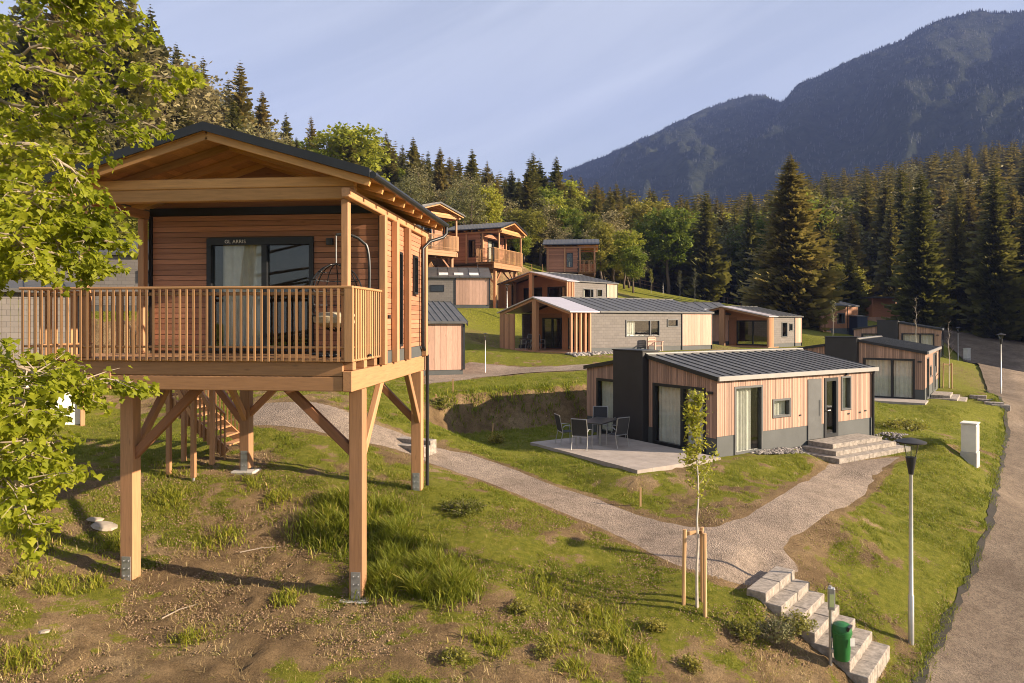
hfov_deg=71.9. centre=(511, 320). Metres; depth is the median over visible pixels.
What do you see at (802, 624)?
shrub
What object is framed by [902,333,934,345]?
sliding door
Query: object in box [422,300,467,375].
bungalow
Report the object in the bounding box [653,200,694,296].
spruce
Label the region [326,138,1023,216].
forest
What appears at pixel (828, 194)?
spruce
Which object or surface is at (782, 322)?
window
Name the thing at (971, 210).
spruce
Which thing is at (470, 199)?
broadleaf tree
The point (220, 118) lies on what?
broadleaf tree
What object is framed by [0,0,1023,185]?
sky
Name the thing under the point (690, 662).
shrub
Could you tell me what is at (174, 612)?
stick
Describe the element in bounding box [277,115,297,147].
spruce
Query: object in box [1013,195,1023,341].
spruce
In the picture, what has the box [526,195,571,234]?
broadleaf tree
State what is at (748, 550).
gravel path
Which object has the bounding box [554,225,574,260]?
broadleaf tree
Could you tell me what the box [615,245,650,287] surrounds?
broadleaf tree
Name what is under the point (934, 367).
door
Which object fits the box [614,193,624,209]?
spruce
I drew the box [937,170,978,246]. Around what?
spruce
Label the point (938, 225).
broadleaf tree
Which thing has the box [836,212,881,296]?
spruce
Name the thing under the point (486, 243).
stilt house
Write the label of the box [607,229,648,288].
broadleaf tree
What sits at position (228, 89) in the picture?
spruce
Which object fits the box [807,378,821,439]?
door
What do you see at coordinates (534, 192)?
spruce
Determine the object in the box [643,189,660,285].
spruce
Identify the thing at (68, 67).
broadleaf tree
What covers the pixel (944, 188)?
spruce
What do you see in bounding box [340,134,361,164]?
spruce
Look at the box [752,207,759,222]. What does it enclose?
spruce
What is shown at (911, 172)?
broadleaf tree
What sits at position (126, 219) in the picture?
broadleaf tree
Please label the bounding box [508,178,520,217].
spruce
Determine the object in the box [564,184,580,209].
spruce
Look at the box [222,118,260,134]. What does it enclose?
broadleaf tree
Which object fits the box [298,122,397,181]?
broadleaf tree
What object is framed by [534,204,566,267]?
broadleaf tree
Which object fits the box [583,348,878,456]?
bungalow
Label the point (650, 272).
sapling
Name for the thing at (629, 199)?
spruce
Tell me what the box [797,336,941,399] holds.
bungalow
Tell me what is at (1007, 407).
edging stone
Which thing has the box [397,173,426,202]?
broadleaf tree
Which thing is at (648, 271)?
broadleaf tree
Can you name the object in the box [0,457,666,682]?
tall grass
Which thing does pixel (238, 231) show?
stilt house
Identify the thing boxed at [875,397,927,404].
patio
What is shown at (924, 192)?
broadleaf tree
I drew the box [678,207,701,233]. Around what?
broadleaf tree
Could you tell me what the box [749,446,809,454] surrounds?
pebble bed
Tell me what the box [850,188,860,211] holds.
spruce
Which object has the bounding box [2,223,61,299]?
broadleaf tree
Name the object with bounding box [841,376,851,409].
window
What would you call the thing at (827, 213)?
broadleaf tree
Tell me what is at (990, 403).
edging stone
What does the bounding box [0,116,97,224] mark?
broadleaf tree
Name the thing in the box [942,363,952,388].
tree stakes
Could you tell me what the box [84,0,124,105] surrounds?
spruce
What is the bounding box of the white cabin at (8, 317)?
[0,279,84,425]
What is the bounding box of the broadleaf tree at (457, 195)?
[436,177,481,225]
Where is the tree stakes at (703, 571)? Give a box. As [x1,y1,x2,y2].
[682,527,706,617]
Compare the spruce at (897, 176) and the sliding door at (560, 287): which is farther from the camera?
the spruce at (897, 176)
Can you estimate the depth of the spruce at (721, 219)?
119.69 m
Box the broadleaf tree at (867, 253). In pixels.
[859,232,887,293]
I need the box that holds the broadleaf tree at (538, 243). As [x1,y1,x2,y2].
[525,194,557,265]
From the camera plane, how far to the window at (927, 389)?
37.27 m
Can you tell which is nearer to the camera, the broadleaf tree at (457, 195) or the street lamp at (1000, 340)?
the street lamp at (1000, 340)
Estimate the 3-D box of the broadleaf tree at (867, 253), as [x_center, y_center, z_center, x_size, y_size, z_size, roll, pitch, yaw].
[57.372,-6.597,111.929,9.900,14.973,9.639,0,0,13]
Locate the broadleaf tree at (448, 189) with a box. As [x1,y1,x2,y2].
[438,187,463,226]
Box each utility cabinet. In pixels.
[960,421,979,467]
[963,348,970,361]
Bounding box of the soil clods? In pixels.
[0,450,950,682]
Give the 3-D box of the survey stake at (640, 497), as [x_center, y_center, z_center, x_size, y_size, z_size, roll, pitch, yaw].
[3.224,4.526,17.711,0.045,0.680,0.045,0,0,0]
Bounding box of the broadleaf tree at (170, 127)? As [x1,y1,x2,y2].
[159,114,190,135]
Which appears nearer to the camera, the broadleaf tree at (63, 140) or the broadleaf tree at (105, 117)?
the broadleaf tree at (63, 140)
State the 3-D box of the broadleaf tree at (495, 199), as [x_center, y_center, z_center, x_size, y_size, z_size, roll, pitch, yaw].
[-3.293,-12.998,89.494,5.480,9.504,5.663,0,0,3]
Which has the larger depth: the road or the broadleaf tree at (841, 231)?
the broadleaf tree at (841, 231)
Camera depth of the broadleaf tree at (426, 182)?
93.82 m
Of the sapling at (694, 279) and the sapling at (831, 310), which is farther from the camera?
the sapling at (694, 279)
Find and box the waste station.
[828,585,854,665]
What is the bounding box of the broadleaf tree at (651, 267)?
[646,262,658,288]
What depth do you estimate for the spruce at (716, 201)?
143.31 m
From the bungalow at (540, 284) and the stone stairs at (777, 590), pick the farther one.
the bungalow at (540, 284)
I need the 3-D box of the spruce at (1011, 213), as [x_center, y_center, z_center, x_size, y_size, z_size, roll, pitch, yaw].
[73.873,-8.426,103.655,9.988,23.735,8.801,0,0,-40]
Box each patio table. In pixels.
[519,338,531,349]
[579,417,617,445]
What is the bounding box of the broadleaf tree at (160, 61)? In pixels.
[98,44,198,129]
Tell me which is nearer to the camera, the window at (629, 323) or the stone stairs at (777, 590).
the stone stairs at (777, 590)
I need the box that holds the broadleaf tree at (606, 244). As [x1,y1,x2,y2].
[582,221,618,279]
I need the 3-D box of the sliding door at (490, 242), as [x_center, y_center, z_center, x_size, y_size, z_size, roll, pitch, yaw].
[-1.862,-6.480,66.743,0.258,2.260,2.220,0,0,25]
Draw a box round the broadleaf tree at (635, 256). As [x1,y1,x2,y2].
[619,245,649,292]
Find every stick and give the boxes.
[161,604,194,618]
[240,546,281,552]
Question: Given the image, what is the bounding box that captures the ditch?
[912,390,1010,682]
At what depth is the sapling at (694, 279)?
87.95 m
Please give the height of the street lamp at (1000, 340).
4.290 m
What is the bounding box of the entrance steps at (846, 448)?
[802,433,910,463]
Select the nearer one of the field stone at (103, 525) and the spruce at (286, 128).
the field stone at (103, 525)
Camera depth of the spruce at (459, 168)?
123.85 m
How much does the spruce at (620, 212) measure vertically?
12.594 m
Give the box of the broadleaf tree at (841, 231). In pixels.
[834,219,876,276]
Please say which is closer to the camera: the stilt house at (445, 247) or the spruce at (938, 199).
the stilt house at (445, 247)
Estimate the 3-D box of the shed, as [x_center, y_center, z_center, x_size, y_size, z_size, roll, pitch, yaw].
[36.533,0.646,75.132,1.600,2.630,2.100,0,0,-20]
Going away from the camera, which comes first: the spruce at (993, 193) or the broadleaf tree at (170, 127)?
the broadleaf tree at (170, 127)
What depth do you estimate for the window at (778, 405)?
23.74 m
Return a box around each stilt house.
[19,121,448,603]
[415,202,465,266]
[429,221,527,307]
[531,239,599,277]
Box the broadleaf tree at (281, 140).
[260,124,293,144]
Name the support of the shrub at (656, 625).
on the ground at (300, 653)
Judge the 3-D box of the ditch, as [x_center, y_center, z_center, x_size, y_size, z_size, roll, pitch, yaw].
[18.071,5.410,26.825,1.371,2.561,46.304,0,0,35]
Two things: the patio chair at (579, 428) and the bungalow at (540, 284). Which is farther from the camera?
the bungalow at (540, 284)
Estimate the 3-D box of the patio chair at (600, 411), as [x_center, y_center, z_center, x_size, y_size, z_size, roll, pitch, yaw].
[3.198,3.629,25.642,0.548,1.015,0.586,0,0,10]
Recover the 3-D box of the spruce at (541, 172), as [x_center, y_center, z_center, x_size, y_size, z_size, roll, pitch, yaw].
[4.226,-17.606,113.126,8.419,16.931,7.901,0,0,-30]
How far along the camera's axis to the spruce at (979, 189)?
121.24 m
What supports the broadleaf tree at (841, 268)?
on the ground at (300, 653)
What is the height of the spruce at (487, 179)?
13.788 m
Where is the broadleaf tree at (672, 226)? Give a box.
[633,206,698,293]
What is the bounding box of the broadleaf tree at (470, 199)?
[445,173,489,224]
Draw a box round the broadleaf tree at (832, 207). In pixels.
[823,194,850,240]
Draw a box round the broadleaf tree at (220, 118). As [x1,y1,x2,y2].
[187,79,236,127]
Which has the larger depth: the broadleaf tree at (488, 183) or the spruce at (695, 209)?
the spruce at (695, 209)
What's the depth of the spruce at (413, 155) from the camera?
95.67 m
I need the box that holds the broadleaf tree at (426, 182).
[397,162,440,203]
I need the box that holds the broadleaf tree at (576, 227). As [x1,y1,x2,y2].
[536,206,586,250]
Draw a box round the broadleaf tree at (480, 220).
[457,191,499,224]
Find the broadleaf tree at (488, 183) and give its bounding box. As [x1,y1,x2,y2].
[482,180,502,194]
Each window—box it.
[400,252,402,346]
[411,255,418,294]
[430,285,443,291]
[468,240,475,257]
[583,288,593,296]
[596,378,612,432]
[597,289,602,296]
[626,320,659,336]
[667,319,677,326]
[734,385,762,454]
[772,398,790,417]
[782,322,787,336]
[837,313,844,323]
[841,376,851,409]
[861,333,876,336]
[926,357,928,399]
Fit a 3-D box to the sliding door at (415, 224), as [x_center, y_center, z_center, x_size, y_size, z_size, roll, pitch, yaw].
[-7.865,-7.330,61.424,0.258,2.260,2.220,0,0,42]
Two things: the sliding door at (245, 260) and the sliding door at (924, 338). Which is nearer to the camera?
the sliding door at (245, 260)
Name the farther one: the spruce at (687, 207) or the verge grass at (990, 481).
the spruce at (687, 207)
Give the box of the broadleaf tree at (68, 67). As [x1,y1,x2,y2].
[2,3,175,131]
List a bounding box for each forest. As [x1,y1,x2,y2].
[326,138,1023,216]
[548,8,1023,207]
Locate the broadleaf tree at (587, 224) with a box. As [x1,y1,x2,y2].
[576,212,603,270]
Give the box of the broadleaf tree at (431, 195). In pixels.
[425,188,438,201]
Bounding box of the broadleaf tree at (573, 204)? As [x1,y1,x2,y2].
[559,198,582,266]
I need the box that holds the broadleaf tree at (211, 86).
[187,71,230,125]
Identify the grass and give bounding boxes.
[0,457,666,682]
[264,484,497,615]
[425,380,586,433]
[894,390,1009,682]
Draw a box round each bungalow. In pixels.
[57,239,137,311]
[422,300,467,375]
[428,267,491,307]
[497,271,618,308]
[497,296,713,353]
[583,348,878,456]
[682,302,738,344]
[706,305,803,347]
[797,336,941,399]
[811,301,859,333]
[853,320,943,357]
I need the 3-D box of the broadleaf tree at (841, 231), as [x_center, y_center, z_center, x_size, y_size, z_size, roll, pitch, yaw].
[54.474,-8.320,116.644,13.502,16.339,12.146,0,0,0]
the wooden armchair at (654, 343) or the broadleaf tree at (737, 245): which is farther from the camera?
the broadleaf tree at (737, 245)
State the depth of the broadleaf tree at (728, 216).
124.33 m
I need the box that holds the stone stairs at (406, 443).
[397,436,435,456]
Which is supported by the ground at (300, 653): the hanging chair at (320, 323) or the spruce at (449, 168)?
the spruce at (449, 168)
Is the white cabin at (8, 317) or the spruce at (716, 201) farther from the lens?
the spruce at (716, 201)
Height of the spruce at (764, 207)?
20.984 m
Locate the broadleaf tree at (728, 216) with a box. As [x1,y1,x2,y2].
[710,212,740,232]
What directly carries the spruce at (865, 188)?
on the ground at (300, 653)
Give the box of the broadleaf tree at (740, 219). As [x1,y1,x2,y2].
[736,210,770,225]
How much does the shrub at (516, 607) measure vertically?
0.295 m
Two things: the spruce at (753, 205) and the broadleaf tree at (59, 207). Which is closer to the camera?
the broadleaf tree at (59, 207)
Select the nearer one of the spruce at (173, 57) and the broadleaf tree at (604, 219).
the spruce at (173, 57)
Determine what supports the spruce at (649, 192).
on the ground at (300, 653)
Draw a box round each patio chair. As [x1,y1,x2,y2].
[524,334,531,349]
[554,413,575,445]
[571,418,591,450]
[592,406,607,435]
[606,417,629,448]
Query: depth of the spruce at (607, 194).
133.75 m
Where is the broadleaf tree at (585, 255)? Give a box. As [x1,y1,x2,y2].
[578,228,597,265]
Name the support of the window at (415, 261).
in the stilt house at (238, 231)
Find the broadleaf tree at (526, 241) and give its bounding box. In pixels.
[512,236,531,256]
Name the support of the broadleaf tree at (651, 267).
on the ground at (300, 653)
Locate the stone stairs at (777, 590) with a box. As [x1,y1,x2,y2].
[747,566,889,682]
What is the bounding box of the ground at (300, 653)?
[0,221,1005,682]
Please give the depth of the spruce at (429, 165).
105.88 m
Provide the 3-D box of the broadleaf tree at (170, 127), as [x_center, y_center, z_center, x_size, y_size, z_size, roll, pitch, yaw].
[-30.380,-14.024,66.051,8.130,10.063,8.513,0,0,-38]
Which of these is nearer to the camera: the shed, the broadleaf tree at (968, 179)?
the shed
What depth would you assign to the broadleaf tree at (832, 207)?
120.61 m
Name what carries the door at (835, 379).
in the bungalow at (765, 399)
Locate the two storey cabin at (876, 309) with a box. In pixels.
[861,296,899,321]
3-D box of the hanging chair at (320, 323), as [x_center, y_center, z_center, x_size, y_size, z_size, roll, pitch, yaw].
[-3.176,-0.501,13.038,1.157,2.294,1.000,0,0,-25]
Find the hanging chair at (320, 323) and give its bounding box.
[308,233,371,357]
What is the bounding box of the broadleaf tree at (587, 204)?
[546,179,596,211]
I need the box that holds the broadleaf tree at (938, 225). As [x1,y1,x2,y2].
[927,204,948,247]
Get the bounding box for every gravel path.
[253,402,898,584]
[425,362,588,383]
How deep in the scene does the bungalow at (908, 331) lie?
59.46 m
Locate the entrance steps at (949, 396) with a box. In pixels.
[930,391,966,401]
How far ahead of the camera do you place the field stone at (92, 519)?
14.73 m
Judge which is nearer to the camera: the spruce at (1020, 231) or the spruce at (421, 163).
the spruce at (1020, 231)
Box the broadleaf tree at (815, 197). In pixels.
[768,186,840,231]
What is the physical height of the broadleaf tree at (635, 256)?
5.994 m
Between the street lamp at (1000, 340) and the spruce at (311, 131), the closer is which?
the street lamp at (1000, 340)
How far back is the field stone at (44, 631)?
10.98 m
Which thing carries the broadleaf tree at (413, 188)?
on the ground at (300, 653)
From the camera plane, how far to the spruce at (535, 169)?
109.74 m
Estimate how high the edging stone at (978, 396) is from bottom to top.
0.300 m
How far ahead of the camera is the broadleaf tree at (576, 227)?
96.73 m
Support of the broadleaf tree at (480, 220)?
on the ground at (300, 653)
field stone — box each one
[38,629,49,633]
[86,517,103,521]
[90,521,117,530]
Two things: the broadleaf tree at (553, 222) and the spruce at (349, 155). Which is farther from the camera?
the broadleaf tree at (553, 222)
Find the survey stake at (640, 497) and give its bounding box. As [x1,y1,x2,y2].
[639,488,641,506]
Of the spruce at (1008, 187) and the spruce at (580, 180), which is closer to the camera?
the spruce at (1008, 187)
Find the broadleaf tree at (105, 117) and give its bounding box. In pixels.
[61,92,155,154]
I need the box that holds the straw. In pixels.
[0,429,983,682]
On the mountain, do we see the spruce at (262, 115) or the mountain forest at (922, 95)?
the mountain forest at (922, 95)
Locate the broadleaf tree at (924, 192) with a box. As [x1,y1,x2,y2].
[905,185,933,203]
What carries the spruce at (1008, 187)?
on the ground at (300, 653)
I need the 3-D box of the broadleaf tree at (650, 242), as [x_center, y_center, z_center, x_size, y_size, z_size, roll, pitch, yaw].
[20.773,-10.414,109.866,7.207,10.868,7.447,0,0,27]
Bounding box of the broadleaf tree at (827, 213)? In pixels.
[756,192,841,243]
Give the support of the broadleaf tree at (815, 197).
on the ground at (300, 653)
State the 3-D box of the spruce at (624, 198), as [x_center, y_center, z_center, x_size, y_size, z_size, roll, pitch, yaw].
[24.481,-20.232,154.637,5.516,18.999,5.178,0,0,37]
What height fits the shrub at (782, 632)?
0.502 m
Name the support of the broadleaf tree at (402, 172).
on the ground at (300, 653)
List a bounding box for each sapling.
[648,268,653,283]
[675,270,682,288]
[678,388,719,607]
[690,268,698,287]
[828,301,837,321]
[944,325,953,387]
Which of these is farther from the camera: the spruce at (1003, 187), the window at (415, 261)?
the spruce at (1003, 187)
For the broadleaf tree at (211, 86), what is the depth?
78.20 m
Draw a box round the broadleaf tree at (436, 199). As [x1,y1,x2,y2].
[429,187,448,202]
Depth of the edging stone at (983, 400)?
38.82 m
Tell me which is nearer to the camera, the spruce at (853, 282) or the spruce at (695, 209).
the spruce at (853, 282)
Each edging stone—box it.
[969,395,986,398]
[977,399,992,401]
[984,401,1003,404]
[991,404,1010,410]
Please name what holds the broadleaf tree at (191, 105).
on the ground at (300, 653)
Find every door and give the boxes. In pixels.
[206,237,314,350]
[415,224,431,247]
[488,239,497,261]
[524,287,541,299]
[542,318,561,348]
[547,286,565,296]
[568,317,587,349]
[652,383,705,453]
[736,320,766,345]
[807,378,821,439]
[824,377,837,437]
[863,358,914,398]
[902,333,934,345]
[933,353,935,390]
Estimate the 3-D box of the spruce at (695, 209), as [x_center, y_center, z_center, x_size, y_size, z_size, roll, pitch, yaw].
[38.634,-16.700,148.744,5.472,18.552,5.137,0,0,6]
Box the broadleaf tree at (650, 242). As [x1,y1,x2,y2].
[629,219,662,287]
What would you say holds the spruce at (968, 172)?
on the ground at (300, 653)
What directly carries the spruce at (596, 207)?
on the ground at (300, 653)
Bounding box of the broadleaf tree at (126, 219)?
[67,211,138,238]
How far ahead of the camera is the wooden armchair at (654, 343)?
44.37 m
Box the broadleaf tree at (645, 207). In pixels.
[620,196,672,286]
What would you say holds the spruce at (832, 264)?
on the ground at (300, 653)
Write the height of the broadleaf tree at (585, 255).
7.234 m
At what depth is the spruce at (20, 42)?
61.10 m
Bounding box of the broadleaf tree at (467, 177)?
[445,172,477,205]
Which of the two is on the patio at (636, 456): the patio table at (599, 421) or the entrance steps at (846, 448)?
the patio table at (599, 421)
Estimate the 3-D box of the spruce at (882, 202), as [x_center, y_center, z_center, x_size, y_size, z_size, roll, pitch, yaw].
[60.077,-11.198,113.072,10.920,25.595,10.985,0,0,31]
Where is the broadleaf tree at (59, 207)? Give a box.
[33,149,83,222]
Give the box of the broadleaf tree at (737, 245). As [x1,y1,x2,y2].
[723,213,767,305]
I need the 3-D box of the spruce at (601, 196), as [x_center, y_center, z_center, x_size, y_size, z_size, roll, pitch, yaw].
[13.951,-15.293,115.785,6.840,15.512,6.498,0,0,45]
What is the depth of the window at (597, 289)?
65.39 m
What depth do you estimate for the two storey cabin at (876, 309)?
90.24 m
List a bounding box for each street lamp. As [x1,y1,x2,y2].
[484,333,486,372]
[895,437,926,644]
[996,333,1005,393]
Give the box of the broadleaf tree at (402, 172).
[392,165,422,187]
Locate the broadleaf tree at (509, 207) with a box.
[500,198,528,257]
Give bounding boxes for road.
[926,329,1023,682]
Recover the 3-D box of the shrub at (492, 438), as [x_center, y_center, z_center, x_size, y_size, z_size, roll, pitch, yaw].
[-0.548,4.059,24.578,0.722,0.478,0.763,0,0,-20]
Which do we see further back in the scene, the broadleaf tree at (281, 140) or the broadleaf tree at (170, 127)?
the broadleaf tree at (281, 140)
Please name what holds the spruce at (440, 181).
on the ground at (300, 653)
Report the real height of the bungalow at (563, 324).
4.125 m
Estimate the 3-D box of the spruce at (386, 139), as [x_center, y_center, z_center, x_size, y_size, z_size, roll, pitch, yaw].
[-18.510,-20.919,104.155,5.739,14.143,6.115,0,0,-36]
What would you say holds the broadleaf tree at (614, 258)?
on the ground at (300, 653)
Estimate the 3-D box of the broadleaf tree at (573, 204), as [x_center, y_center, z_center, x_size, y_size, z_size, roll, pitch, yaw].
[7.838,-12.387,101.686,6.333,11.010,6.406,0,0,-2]
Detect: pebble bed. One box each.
[565,350,660,356]
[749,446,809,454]
[875,432,908,444]
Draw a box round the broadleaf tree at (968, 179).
[945,174,989,194]
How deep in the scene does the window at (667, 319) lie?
46.26 m
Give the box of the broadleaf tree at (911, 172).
[878,162,926,188]
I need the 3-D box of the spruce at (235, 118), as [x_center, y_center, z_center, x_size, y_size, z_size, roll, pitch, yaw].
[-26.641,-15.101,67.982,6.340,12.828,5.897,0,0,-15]
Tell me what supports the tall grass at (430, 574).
on the ground at (300, 653)
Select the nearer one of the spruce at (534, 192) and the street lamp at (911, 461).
the street lamp at (911, 461)
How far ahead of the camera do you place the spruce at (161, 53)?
69.59 m
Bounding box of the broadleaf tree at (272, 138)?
[241,114,288,143]
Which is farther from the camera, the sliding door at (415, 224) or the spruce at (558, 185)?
the spruce at (558, 185)
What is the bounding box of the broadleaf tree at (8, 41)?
[0,20,20,50]
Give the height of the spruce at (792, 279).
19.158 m
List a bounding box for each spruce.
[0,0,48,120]
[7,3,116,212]
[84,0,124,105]
[96,0,169,151]
[140,4,173,129]
[164,65,193,130]
[165,44,192,115]
[197,58,211,121]
[220,62,258,135]
[222,80,231,116]
[224,97,246,130]
[252,91,276,139]
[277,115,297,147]
[294,138,300,147]
[304,117,317,149]
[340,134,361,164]
[377,132,394,172]
[377,139,401,184]
[397,145,407,173]
[398,137,428,204]
[417,156,424,175]
[421,151,432,188]
[429,147,451,201]
[444,157,459,183]
[450,172,457,186]
[454,157,462,187]
[460,149,480,187]
[481,161,493,186]
[491,179,510,242]
[502,171,516,250]
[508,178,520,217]
[510,174,543,263]
[513,159,543,257]
[522,153,544,190]
[537,158,548,188]
[544,173,567,263]
[548,157,567,190]
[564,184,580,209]
[576,177,586,192]
[587,187,602,223]
[591,182,606,212]
[595,191,629,281]
[605,187,615,204]
[612,183,623,206]
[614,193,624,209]
[615,202,634,281]
[621,185,626,207]
[625,189,635,215]
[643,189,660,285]
[645,188,653,203]
[646,264,658,286]
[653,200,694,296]
[678,192,731,301]
[680,195,696,270]
[692,199,698,219]
[711,196,719,215]
[715,202,737,304]
[723,201,743,304]
[730,152,853,331]
[732,195,760,302]
[744,192,758,214]
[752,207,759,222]
[760,192,770,212]
[811,179,827,208]
[812,194,843,287]
[823,175,836,215]
[825,202,844,260]
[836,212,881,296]
[836,246,871,315]
[841,175,878,249]
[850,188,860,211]
[856,171,875,215]
[860,171,894,293]
[869,194,905,296]
[873,171,913,290]
[881,166,961,327]
[891,162,912,201]
[897,181,924,219]
[928,181,948,240]
[930,188,937,204]
[935,207,969,328]
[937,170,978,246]
[938,189,975,330]
[940,183,948,203]
[954,162,1023,340]
[955,158,981,191]
[960,182,983,295]
[967,176,987,223]
[981,174,1007,225]
[999,181,1008,194]
[1001,180,1023,223]
[1001,183,1023,249]
[1008,159,1023,213]
[1010,210,1023,341]
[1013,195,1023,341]
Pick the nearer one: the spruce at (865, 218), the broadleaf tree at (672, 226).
the broadleaf tree at (672, 226)
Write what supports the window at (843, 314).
in the bungalow at (840, 325)
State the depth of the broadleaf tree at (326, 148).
85.33 m
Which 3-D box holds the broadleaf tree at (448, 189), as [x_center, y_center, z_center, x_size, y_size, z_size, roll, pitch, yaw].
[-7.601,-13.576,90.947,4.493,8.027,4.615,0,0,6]
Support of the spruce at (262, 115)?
on the ground at (300, 653)
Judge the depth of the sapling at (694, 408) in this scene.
12.98 m
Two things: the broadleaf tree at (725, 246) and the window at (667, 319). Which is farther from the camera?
the broadleaf tree at (725, 246)
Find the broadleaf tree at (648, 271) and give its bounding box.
[635,249,655,287]
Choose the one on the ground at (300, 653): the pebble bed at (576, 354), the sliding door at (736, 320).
the pebble bed at (576, 354)
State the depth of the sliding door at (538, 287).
67.25 m
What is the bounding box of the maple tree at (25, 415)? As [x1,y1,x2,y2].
[0,0,208,577]
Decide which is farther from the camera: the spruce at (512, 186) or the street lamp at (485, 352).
the spruce at (512, 186)
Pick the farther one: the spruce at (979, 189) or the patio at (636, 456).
the spruce at (979, 189)
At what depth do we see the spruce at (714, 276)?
103.07 m
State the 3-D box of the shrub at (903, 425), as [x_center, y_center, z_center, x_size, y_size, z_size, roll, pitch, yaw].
[15.528,4.119,28.003,1.954,0.641,1.900,0,0,0]
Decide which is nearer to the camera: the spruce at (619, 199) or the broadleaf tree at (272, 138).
the broadleaf tree at (272, 138)
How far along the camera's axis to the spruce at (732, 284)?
113.97 m
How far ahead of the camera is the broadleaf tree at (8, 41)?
94.09 m
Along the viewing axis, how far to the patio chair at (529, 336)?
46.24 m
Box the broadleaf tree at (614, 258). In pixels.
[593,240,621,279]
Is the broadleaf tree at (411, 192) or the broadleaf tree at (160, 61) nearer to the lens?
the broadleaf tree at (160, 61)
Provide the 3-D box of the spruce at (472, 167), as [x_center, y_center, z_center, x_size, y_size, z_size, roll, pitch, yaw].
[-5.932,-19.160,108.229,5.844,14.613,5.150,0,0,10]
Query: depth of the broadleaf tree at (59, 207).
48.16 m
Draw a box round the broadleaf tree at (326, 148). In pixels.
[313,138,340,158]
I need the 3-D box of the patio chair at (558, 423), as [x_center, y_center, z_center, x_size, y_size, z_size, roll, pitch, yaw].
[1.775,3.629,23.718,0.586,1.015,0.548,0,0,-15]
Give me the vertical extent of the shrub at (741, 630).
0.350 m
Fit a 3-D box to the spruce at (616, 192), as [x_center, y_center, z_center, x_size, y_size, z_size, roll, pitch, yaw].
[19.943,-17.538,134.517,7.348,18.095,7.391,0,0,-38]
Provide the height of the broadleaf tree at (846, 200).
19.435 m
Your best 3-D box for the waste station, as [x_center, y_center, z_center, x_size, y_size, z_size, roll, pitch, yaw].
[5.736,5.454,12.317,0.419,1.620,0.336,0,0,20]
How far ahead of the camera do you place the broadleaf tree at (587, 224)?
98.78 m
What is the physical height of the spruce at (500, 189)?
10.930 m
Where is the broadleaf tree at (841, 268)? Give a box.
[832,264,873,293]
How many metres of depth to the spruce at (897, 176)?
139.10 m
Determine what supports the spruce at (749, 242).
on the ground at (300, 653)
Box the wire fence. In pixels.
[599,274,746,305]
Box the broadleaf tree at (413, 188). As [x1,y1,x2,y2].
[394,173,429,203]
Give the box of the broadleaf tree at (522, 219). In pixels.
[503,207,549,263]
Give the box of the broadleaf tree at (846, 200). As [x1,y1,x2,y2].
[822,194,863,225]
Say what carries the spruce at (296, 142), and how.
on the ground at (300, 653)
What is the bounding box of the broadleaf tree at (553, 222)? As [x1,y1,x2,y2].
[532,206,571,252]
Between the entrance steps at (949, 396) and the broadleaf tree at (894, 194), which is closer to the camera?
the entrance steps at (949, 396)
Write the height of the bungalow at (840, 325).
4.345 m
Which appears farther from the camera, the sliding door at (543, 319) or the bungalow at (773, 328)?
the bungalow at (773, 328)
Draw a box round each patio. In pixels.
[530,434,720,473]
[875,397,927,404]
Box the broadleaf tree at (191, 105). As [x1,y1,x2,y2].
[144,53,226,126]
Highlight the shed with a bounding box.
[849,315,868,335]
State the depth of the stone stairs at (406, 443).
21.07 m
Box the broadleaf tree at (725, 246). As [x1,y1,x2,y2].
[691,210,742,301]
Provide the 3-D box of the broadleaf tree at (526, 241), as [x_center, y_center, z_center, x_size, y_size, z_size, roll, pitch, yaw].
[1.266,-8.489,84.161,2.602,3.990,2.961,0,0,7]
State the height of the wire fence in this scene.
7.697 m
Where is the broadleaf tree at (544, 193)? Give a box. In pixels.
[536,186,569,263]
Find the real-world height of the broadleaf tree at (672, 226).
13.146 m
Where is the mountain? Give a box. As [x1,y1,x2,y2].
[548,11,1023,210]
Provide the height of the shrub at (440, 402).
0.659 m
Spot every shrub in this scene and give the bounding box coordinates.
[0,570,25,587]
[430,397,453,409]
[434,644,469,665]
[439,494,488,518]
[484,432,505,443]
[506,597,534,614]
[530,639,559,660]
[568,596,596,614]
[587,625,613,646]
[640,614,668,632]
[677,652,704,674]
[729,618,762,645]
[753,612,800,644]
[770,605,818,636]
[878,416,931,431]
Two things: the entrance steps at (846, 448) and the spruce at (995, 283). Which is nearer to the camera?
the entrance steps at (846, 448)
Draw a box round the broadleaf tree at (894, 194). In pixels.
[874,184,929,205]
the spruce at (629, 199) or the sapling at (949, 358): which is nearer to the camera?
the sapling at (949, 358)
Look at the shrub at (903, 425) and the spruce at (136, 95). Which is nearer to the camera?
the shrub at (903, 425)
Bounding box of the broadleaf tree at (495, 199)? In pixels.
[468,183,505,223]
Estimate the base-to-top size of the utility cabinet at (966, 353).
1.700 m
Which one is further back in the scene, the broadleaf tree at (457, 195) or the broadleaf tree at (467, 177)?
the broadleaf tree at (467, 177)
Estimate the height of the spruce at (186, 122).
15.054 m
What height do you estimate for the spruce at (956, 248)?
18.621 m
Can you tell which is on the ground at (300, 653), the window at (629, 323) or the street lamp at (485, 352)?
the street lamp at (485, 352)
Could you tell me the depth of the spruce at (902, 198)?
107.69 m
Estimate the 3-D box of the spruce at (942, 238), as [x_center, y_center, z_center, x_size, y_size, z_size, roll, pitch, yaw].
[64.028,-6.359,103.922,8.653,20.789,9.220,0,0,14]
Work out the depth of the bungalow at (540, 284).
66.51 m
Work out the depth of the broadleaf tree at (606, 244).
88.78 m
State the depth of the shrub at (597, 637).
11.70 m
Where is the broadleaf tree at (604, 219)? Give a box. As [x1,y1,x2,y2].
[596,207,636,281]
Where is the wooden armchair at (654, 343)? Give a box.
[647,337,663,350]

